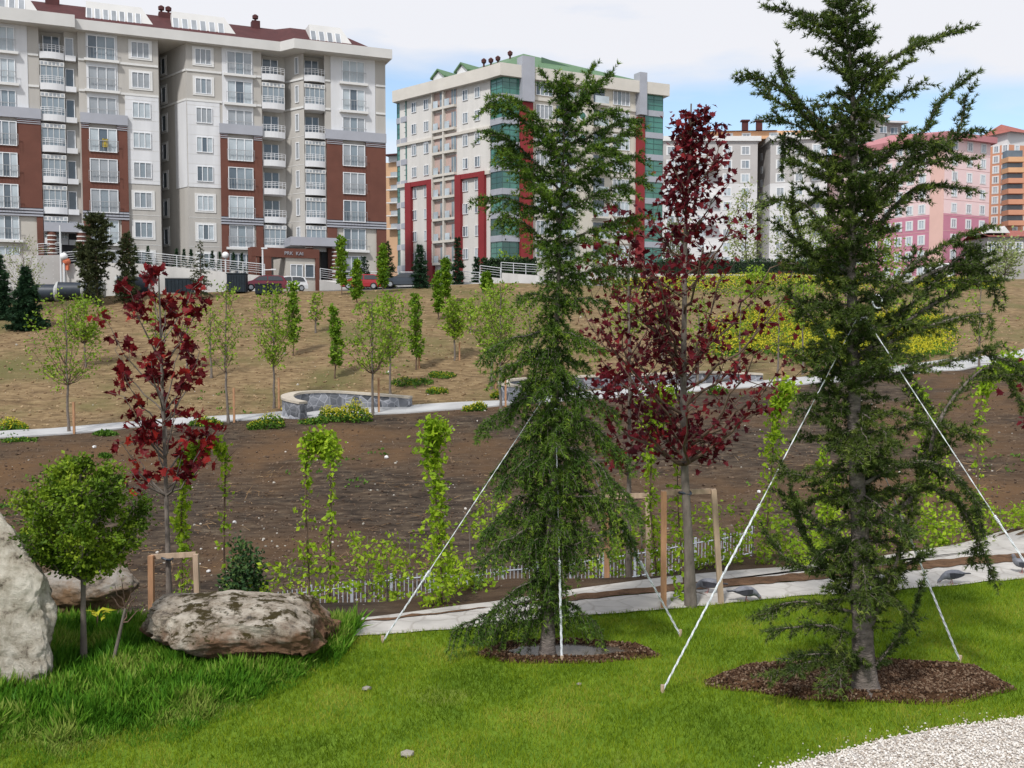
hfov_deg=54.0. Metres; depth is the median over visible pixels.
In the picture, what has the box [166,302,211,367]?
young tree
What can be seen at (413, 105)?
window
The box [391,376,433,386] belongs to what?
flowering weed
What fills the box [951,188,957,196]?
window
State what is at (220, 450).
columnar sapling
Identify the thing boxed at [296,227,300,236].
window
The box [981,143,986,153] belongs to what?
window
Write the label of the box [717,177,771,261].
blossom tree
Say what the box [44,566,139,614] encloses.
boulder
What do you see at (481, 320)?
young tree
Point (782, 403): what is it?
columnar sapling
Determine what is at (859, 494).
cedar tree
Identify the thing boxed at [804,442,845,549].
columnar sapling
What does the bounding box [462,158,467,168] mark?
window
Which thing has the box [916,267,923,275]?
window
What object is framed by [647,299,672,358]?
young tree
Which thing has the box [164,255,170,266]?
window
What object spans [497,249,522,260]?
bush
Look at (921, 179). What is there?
window
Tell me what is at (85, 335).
young tree
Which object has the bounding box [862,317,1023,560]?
guy rope
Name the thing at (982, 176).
window
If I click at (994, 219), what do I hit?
window
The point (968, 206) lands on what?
window
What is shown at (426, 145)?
window
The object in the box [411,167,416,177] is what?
window
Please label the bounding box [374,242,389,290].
columnar tree
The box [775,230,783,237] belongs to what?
window
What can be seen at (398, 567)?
leafy sapling
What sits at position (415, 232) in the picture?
window
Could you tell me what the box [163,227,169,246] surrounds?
window
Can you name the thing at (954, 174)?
window
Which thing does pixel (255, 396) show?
clay clods
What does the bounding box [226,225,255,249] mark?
window
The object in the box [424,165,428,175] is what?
window
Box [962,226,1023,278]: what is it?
house
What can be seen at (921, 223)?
window
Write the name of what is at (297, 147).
window
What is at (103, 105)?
window
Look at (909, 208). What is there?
window
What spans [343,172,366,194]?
window
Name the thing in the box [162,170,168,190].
window
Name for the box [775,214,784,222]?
window
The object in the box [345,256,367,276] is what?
window
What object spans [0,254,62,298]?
retaining wall
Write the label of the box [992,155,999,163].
window
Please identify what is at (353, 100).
window
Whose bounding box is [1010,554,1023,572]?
pigeon
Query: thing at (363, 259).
spruce tree
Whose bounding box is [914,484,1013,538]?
leafy sapling
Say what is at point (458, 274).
spruce tree
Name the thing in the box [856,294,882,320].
rope tail
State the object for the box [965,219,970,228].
window
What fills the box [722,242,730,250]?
window
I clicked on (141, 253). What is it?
window
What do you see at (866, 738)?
strayed gravel
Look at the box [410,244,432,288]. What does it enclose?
spruce tree
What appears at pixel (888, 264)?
street tree
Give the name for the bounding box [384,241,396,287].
spruce tree
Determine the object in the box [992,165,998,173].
window
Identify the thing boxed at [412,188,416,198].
window
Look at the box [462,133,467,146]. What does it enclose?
window
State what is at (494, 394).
flowering weed
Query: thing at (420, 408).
concrete path
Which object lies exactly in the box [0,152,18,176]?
window
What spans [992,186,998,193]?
window
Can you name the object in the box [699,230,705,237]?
window
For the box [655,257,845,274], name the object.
hedge
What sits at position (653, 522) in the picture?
columnar sapling
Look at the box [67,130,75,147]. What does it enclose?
window
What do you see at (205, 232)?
window
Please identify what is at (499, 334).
young tree
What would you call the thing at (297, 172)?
window
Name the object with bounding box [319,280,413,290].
retaining wall
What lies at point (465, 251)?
window
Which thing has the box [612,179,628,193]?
window
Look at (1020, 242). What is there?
window
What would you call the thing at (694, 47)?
sky
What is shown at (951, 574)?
pigeon
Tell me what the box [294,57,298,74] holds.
window
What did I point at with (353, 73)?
window
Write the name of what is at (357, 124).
window
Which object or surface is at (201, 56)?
window
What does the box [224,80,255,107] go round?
window
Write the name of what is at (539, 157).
window
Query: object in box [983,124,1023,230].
orange block
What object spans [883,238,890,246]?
window
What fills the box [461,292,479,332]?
young tree
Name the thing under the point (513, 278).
retaining wall
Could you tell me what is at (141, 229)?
window
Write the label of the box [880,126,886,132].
window
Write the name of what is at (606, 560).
stake frame
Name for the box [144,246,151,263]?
potted conifer
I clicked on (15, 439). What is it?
flowering weed
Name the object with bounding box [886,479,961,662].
guy rope
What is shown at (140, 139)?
window
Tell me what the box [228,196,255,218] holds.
window
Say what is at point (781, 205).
window
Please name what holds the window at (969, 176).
in the pink block at (927, 226)
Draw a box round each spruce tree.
[0,254,13,320]
[1,264,51,331]
[357,255,370,288]
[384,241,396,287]
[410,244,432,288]
[449,237,465,284]
[471,257,481,283]
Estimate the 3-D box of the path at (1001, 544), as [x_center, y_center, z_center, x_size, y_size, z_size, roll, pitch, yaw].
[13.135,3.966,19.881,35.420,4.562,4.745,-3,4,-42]
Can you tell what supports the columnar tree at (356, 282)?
on the hillside
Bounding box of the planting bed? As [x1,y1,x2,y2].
[361,553,1023,620]
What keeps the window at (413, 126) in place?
in the green glass building at (445, 172)
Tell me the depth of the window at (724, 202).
212.17 m
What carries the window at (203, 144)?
in the apartment building at (221, 134)
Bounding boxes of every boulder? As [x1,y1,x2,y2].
[0,512,57,684]
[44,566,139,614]
[139,590,340,660]
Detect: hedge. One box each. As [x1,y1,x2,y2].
[480,256,539,277]
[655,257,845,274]
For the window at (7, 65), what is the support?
in the apartment building at (221, 134)
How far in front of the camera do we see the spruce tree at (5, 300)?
81.49 m
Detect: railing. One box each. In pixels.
[37,243,61,254]
[63,251,264,274]
[320,268,412,279]
[463,271,479,282]
[480,265,500,277]
[501,262,550,273]
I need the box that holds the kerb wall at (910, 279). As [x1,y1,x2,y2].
[582,273,914,284]
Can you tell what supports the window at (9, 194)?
in the apartment building at (221, 134)
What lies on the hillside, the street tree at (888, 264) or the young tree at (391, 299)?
the young tree at (391, 299)
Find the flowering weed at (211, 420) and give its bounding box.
[187,415,223,426]
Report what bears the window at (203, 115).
in the apartment building at (221, 134)
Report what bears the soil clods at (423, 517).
on the field
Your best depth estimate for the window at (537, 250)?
124.85 m
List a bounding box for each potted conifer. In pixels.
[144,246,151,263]
[172,248,179,267]
[180,248,187,267]
[188,249,194,268]
[209,250,216,270]
[216,251,223,271]
[230,251,236,272]
[238,252,245,272]
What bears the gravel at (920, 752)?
on the lawn at (634, 698)
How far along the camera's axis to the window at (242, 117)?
101.28 m
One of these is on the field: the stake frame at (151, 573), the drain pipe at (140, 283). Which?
the stake frame at (151, 573)
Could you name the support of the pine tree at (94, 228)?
on the hillside
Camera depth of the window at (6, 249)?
93.50 m
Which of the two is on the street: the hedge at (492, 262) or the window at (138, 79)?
the hedge at (492, 262)
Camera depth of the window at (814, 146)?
209.13 m
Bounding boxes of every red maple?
[86,262,226,593]
[574,202,688,576]
[577,103,819,608]
[995,358,1023,428]
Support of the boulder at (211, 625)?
on the lawn at (634, 698)
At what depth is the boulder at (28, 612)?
7.71 m
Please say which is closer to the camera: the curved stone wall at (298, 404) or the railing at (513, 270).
the curved stone wall at (298, 404)
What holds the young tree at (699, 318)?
on the field
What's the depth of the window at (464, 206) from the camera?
127.25 m
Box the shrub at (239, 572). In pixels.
[214,530,269,592]
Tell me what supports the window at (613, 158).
in the green glass building at (445, 172)
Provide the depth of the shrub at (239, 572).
11.37 m
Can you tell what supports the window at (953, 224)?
in the pink block at (927, 226)
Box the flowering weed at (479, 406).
[461,400,487,411]
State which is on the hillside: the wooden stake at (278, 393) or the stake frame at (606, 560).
the wooden stake at (278, 393)
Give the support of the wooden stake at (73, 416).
on the field
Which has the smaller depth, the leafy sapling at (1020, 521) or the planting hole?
the planting hole
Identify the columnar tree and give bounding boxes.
[284,280,303,355]
[327,303,346,378]
[330,234,349,294]
[347,258,364,304]
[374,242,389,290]
[405,292,426,369]
[430,270,447,319]
[439,256,453,304]
[479,270,493,292]
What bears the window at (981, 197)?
in the pink block at (927, 226)
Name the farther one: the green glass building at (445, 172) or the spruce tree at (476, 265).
the green glass building at (445, 172)
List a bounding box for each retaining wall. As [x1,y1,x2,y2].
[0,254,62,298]
[62,263,260,295]
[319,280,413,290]
[480,276,501,283]
[501,273,551,283]
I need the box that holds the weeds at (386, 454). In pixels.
[0,294,1023,581]
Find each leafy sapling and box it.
[247,556,333,598]
[334,531,408,599]
[348,530,453,601]
[349,544,421,601]
[425,555,497,595]
[429,511,513,587]
[469,487,526,575]
[578,530,644,577]
[600,500,682,576]
[674,501,762,564]
[680,541,747,569]
[692,495,795,556]
[749,502,826,553]
[780,532,837,565]
[792,501,869,546]
[870,497,955,552]
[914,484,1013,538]
[941,500,1023,534]
[1001,503,1023,527]
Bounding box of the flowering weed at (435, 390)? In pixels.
[425,386,448,393]
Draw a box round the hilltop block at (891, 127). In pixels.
[830,115,908,154]
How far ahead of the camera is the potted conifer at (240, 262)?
98.67 m
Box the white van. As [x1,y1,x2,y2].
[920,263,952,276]
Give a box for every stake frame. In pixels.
[148,552,200,609]
[604,493,651,577]
[661,488,723,607]
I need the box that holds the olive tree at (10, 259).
[0,236,51,290]
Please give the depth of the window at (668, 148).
211.55 m
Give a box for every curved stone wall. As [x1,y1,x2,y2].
[281,390,412,418]
[498,371,762,401]
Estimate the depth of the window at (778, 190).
211.50 m
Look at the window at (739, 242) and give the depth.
212.69 m
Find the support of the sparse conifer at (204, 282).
on the hillside
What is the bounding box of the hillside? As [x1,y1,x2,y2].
[0,279,1023,428]
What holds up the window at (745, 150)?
in the grey block at (756, 155)
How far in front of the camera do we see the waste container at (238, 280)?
90.44 m
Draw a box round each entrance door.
[57,234,76,263]
[321,248,327,279]
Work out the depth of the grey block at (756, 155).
211.99 m
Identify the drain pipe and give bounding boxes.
[37,284,58,301]
[55,282,83,298]
[81,281,105,297]
[115,276,150,293]
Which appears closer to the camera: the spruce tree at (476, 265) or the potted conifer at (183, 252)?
the potted conifer at (183, 252)
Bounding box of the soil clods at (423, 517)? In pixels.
[0,395,1023,613]
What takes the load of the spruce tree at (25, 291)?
on the hillside
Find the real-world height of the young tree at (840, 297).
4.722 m
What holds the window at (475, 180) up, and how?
in the green glass building at (445, 172)
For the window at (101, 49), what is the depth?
95.80 m
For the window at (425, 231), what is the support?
in the green glass building at (445, 172)
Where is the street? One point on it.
(458, 284)
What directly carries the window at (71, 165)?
in the apartment building at (221, 134)
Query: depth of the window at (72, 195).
96.08 m
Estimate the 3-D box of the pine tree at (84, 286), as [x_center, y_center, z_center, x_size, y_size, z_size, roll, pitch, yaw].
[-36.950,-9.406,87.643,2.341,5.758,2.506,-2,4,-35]
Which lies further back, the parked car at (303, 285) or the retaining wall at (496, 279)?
the retaining wall at (496, 279)
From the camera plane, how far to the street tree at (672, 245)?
148.51 m
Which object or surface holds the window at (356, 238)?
in the apartment building at (221, 134)
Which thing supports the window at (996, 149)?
in the orange block at (1006, 200)
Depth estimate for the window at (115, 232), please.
97.07 m
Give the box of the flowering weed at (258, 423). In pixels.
[246,411,284,429]
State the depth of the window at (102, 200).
96.38 m
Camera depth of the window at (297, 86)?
103.25 m
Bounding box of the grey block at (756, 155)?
[662,119,827,261]
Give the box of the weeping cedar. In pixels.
[443,58,657,662]
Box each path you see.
[0,349,1023,437]
[355,562,1023,635]
[362,528,1023,619]
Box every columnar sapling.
[169,447,200,592]
[176,435,235,585]
[287,422,346,598]
[315,431,343,602]
[407,412,470,609]
[634,382,678,575]
[657,455,704,600]
[748,372,802,564]
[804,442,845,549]
[899,377,980,549]
[953,344,1023,540]
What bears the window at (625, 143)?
in the green glass building at (445, 172)
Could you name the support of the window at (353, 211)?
in the apartment building at (221, 134)
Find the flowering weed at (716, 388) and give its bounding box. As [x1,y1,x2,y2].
[707,382,728,394]
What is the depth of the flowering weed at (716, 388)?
57.61 m
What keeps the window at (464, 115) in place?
in the green glass building at (445, 172)
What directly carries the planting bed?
on the lawn at (634, 698)
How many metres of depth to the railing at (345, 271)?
100.37 m
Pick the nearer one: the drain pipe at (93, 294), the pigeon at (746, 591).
the pigeon at (746, 591)
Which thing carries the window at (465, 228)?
in the green glass building at (445, 172)
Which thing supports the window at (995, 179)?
in the orange block at (1006, 200)
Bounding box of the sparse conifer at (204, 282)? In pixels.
[183,240,212,298]
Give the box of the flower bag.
[62,258,70,269]
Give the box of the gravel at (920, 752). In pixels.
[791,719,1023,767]
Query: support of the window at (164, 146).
in the apartment building at (221, 134)
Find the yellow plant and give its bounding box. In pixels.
[87,607,112,622]
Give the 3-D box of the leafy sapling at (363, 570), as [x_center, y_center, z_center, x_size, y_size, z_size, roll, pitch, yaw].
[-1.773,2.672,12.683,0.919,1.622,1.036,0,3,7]
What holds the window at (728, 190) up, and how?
in the grey block at (756, 155)
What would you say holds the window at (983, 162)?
in the pink block at (927, 226)
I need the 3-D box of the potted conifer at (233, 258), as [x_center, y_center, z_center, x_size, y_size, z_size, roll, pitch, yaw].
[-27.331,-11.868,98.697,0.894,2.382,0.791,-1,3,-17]
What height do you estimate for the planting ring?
0.090 m
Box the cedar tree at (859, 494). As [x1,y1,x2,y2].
[730,0,1023,702]
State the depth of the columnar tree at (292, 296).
68.23 m
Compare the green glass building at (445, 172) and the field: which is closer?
the field
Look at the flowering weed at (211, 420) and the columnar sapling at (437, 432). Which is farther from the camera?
the flowering weed at (211, 420)
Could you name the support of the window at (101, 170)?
in the apartment building at (221, 134)
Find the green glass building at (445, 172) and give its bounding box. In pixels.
[392,51,669,285]
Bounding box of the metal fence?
[278,526,752,602]
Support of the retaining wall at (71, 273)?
on the street
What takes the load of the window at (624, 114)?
in the green glass building at (445, 172)
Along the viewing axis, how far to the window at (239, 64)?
100.96 m
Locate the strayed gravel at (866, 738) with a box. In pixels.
[753,712,1001,767]
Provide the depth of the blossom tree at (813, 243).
153.80 m
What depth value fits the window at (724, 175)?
211.86 m
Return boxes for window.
[0,26,18,54]
[0,57,18,86]
[0,89,15,106]
[0,120,16,145]
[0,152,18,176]
[0,183,19,208]
[0,215,23,242]
[0,246,19,254]
[64,37,73,55]
[65,68,73,86]
[66,99,74,117]
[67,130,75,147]
[67,161,76,178]
[68,191,76,209]
[84,34,118,63]
[85,65,119,94]
[87,96,117,114]
[88,127,118,152]
[89,158,117,182]
[89,188,119,212]
[90,220,120,245]
[98,250,119,262]
[128,39,151,60]
[129,69,152,90]
[131,190,154,209]
[132,101,150,118]
[132,220,155,239]
[133,132,150,148]
[133,162,151,178]
[135,250,155,264]
[160,55,166,76]
[160,84,166,105]
[161,113,167,133]
[161,141,168,161]
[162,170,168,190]
[162,198,169,218]
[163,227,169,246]
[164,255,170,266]
[192,46,213,66]
[193,76,213,96]
[195,193,215,212]
[195,222,216,241]
[196,107,211,123]
[196,136,212,152]
[196,251,216,270]
[197,166,212,181]
[223,50,255,78]
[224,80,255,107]
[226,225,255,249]
[227,109,253,125]
[227,138,254,161]
[228,167,254,190]
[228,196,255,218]
[230,253,247,272]
[290,264,302,276]
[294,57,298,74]
[295,85,298,102]
[295,114,298,130]
[295,142,299,159]
[296,170,299,187]
[296,198,299,215]
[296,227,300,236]
[305,264,314,277]
[339,60,367,86]
[339,88,368,114]
[342,116,366,131]
[342,144,366,166]
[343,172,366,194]
[343,200,366,222]
[343,228,369,252]
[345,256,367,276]
[411,102,415,112]
[411,123,415,134]
[411,144,415,155]
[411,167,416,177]
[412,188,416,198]
[412,210,416,219]
[413,231,416,241]
[423,99,427,109]
[423,121,428,131]
[423,141,428,153]
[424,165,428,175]
[424,230,426,240]
[462,89,467,100]
[462,112,467,123]
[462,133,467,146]
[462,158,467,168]
[462,181,467,191]
[462,203,467,214]
[463,226,467,236]
[463,249,467,258]
[474,86,479,97]
[474,109,479,120]
[474,131,479,143]
[474,156,479,166]
[474,179,477,189]
[475,225,477,235]
[536,81,552,96]
[536,104,552,119]
[536,151,552,165]
[536,220,551,234]
[536,246,550,257]
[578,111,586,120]
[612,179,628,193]
[612,201,628,216]
[613,91,629,105]
[613,112,629,127]
[613,134,629,150]
[613,158,629,172]
[613,246,628,260]
[666,146,674,154]
[666,215,674,223]
[696,242,705,250]
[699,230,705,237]
[722,160,731,168]
[722,173,731,182]
[722,187,731,196]
[722,201,731,209]
[722,215,731,223]
[722,228,730,237]
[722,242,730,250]
[723,146,732,154]
[739,242,748,250]
[740,160,749,168]
[740,173,749,182]
[740,187,749,196]
[740,201,749,209]
[741,146,749,154]
[769,132,778,135]
[775,187,784,195]
[775,201,784,209]
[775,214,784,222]
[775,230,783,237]
[775,242,783,250]
[776,145,780,154]
[776,159,784,168]
[776,173,784,182]
[794,172,803,181]
[794,186,803,195]
[811,201,820,208]
[812,144,821,152]
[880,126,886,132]
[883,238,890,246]
[890,127,897,133]
[894,237,901,246]
[894,252,901,261]
[895,222,901,231]
[896,151,903,156]
[905,221,912,230]
[905,236,912,245]
[906,205,912,215]
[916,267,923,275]
[917,219,924,229]
[917,235,924,244]
[918,173,925,183]
[918,204,925,214]
[950,218,956,228]
[950,249,955,258]
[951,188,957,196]
[951,202,956,212]
[952,140,958,149]
[952,171,957,181]
[965,204,971,213]
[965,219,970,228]
[966,173,972,182]
[967,141,972,151]
[979,189,985,199]
[979,205,984,214]
[979,220,984,226]
[980,159,985,168]
[980,174,985,184]
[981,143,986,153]
[987,241,994,250]
[991,196,998,203]
[991,206,997,214]
[991,216,997,224]
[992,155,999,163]
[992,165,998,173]
[992,176,998,183]
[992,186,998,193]
[993,145,999,153]
[1002,144,1008,152]
[1014,144,1019,149]
[1015,241,1022,251]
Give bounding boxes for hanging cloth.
[102,138,107,146]
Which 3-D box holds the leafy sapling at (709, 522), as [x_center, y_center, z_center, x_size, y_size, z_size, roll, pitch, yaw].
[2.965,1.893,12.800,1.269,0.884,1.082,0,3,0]
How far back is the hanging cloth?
95.92 m
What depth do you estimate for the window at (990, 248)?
174.87 m
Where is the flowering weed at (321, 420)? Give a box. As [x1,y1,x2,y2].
[297,416,328,425]
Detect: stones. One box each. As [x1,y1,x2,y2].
[1,311,1018,610]
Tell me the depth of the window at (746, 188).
212.01 m
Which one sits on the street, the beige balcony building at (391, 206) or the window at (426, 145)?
the beige balcony building at (391, 206)
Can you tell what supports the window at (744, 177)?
in the grey block at (756, 155)
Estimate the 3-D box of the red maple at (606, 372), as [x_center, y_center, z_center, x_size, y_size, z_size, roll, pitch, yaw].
[1.413,0.160,12.330,1.492,4.757,1.539,1,3,17]
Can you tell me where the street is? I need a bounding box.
[171,280,909,293]
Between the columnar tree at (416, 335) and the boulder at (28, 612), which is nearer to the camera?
the boulder at (28, 612)
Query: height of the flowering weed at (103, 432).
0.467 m
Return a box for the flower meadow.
[604,272,999,373]
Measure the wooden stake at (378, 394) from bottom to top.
2.044 m
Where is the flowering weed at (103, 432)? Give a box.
[92,429,118,436]
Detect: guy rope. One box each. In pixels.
[381,380,553,642]
[552,408,563,659]
[560,416,681,636]
[661,317,855,692]
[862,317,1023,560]
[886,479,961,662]
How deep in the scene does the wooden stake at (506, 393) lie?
54.21 m
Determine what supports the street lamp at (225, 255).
on the street
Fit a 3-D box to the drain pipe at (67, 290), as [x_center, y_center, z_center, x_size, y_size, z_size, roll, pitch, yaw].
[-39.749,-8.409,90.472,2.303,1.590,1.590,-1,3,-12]
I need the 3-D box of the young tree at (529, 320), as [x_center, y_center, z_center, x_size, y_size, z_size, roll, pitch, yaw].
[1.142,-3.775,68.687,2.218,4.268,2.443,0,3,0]
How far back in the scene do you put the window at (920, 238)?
188.75 m
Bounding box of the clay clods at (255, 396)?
[0,283,1023,429]
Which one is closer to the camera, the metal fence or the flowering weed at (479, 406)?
the metal fence
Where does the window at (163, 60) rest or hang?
in the apartment building at (221, 134)
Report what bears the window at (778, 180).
in the grey block at (756, 155)
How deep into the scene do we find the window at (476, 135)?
125.29 m
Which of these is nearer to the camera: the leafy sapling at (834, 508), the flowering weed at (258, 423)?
the leafy sapling at (834, 508)
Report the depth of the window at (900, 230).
192.64 m
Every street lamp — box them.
[59,225,61,281]
[60,253,67,281]
[222,252,228,271]
[261,247,275,274]
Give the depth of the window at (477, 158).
125.37 m
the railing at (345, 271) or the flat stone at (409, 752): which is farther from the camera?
the railing at (345, 271)
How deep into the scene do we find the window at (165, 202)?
103.33 m
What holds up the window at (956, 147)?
in the pink block at (927, 226)
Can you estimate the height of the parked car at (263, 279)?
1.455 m
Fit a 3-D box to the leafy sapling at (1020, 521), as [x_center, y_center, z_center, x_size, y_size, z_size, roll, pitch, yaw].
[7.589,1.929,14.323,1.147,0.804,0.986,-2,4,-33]
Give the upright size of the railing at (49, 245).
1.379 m
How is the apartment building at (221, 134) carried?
on the street
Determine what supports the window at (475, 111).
in the green glass building at (445, 172)
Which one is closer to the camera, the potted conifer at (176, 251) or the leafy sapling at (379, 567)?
the leafy sapling at (379, 567)
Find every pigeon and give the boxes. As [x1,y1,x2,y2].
[696,578,727,592]
[727,586,761,599]
[937,570,970,583]
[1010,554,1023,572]
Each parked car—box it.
[248,275,286,290]
[284,276,307,290]
[342,274,381,289]
[387,273,421,287]
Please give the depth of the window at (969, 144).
186.96 m
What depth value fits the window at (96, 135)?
96.03 m
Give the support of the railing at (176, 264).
on the retaining wall at (71, 273)
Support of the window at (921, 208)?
in the pink block at (927, 226)
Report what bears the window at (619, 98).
in the green glass building at (445, 172)
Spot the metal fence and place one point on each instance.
(502, 576)
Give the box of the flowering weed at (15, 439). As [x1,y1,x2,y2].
[0,436,37,442]
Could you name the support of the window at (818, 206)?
in the grey block at (756, 155)
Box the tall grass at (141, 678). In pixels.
[0,604,373,767]
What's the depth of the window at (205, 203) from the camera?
100.44 m
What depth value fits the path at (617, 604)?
10.36 m
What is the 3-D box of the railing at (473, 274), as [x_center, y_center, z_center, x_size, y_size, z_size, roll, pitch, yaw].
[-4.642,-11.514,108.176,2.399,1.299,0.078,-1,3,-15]
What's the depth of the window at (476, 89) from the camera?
124.93 m
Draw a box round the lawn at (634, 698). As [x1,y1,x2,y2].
[0,556,1023,767]
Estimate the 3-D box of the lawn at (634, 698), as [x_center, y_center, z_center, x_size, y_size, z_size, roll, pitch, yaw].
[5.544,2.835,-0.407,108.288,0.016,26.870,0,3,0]
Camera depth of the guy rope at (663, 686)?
7.61 m
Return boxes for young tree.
[23,288,116,430]
[51,293,113,367]
[143,292,171,357]
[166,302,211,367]
[195,303,225,377]
[196,280,251,422]
[246,283,300,408]
[305,292,326,332]
[332,291,409,414]
[367,289,414,393]
[436,295,470,360]
[457,283,514,389]
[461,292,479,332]
[476,278,531,408]
[514,299,541,356]
[607,297,644,351]
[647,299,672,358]
[679,298,714,385]
[719,286,761,368]
[736,264,773,307]
[767,307,793,380]
[771,277,821,314]
[783,276,822,374]
[833,294,846,313]
[886,296,928,339]
[926,283,961,316]
[953,285,1018,367]
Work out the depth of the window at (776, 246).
212.17 m
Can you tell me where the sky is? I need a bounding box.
[30,0,1023,162]
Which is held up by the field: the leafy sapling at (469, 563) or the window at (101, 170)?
the leafy sapling at (469, 563)
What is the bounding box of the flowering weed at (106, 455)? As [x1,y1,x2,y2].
[97,452,112,458]
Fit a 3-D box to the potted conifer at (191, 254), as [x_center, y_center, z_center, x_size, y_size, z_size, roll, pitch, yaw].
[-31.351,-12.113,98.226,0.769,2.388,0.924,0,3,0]
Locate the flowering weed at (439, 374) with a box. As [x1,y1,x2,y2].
[427,371,456,378]
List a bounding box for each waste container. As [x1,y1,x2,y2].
[164,277,194,292]
[226,273,247,291]
[254,284,266,293]
[266,283,281,292]
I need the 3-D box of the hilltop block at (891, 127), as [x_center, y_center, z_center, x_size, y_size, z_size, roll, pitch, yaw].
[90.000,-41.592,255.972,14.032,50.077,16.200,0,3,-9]
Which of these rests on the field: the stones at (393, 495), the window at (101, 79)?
the stones at (393, 495)
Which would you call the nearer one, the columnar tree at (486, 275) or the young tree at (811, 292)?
the young tree at (811, 292)
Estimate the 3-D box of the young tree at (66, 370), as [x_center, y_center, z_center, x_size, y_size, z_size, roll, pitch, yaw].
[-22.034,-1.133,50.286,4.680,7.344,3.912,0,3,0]
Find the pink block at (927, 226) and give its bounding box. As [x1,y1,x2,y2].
[826,131,997,276]
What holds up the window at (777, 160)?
in the grey block at (756, 155)
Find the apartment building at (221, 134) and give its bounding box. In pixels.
[0,0,391,290]
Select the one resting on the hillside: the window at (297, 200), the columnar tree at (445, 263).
the columnar tree at (445, 263)
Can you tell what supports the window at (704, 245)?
in the grey block at (756, 155)
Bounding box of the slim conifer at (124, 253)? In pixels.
[113,230,141,303]
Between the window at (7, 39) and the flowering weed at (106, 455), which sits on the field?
the flowering weed at (106, 455)
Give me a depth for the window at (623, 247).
130.49 m
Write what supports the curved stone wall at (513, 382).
on the hillside
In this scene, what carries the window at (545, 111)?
in the green glass building at (445, 172)
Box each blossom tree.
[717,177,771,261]
[763,194,821,261]
[803,210,841,258]
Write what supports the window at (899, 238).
in the pink block at (927, 226)
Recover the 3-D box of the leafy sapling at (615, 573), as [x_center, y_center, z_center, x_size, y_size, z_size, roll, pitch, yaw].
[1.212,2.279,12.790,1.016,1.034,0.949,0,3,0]
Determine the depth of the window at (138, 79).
97.45 m
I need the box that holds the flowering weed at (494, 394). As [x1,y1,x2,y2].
[489,390,498,399]
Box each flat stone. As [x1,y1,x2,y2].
[362,686,371,690]
[401,749,413,757]
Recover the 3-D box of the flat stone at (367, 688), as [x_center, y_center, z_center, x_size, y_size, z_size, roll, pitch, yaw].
[-1.124,2.351,7.767,0.076,0.040,0.077,2,4,26]
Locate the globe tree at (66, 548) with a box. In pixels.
[1,450,163,658]
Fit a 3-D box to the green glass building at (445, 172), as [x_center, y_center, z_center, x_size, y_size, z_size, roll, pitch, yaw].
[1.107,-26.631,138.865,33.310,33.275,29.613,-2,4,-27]
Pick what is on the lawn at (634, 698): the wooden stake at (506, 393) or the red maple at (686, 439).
the red maple at (686, 439)
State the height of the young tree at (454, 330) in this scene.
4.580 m
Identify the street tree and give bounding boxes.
[662,215,691,260]
[857,221,909,275]
[982,225,1023,278]
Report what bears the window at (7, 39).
in the apartment building at (221, 134)
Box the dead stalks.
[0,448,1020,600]
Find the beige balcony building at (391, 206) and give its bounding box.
[386,153,397,276]
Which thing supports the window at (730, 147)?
in the grey block at (756, 155)
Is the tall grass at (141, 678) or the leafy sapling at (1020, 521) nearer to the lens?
the tall grass at (141, 678)
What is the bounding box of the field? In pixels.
[0,360,1023,617]
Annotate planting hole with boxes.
[476,637,660,663]
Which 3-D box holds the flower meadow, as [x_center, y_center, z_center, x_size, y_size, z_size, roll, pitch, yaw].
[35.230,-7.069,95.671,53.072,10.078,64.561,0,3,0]
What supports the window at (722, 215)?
in the grey block at (756, 155)
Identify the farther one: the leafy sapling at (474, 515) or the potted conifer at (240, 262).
the potted conifer at (240, 262)
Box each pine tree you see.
[72,210,116,306]
[73,244,101,303]
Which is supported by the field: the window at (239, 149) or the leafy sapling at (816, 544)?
the leafy sapling at (816, 544)
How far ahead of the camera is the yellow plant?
9.03 m
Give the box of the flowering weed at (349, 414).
[317,398,373,422]
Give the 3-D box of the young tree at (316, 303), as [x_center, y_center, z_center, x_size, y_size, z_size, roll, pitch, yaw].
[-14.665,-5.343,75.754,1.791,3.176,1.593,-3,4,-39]
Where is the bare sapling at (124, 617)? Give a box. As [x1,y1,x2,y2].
[106,575,141,658]
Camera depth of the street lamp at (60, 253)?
92.60 m
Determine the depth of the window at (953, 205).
185.74 m
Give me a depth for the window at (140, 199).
98.09 m
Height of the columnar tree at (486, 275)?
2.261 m
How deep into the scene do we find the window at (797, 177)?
210.41 m
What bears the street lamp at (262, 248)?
on the street
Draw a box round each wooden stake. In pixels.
[72,402,75,433]
[232,388,234,422]
[278,378,279,408]
[378,378,379,411]
[505,377,506,406]

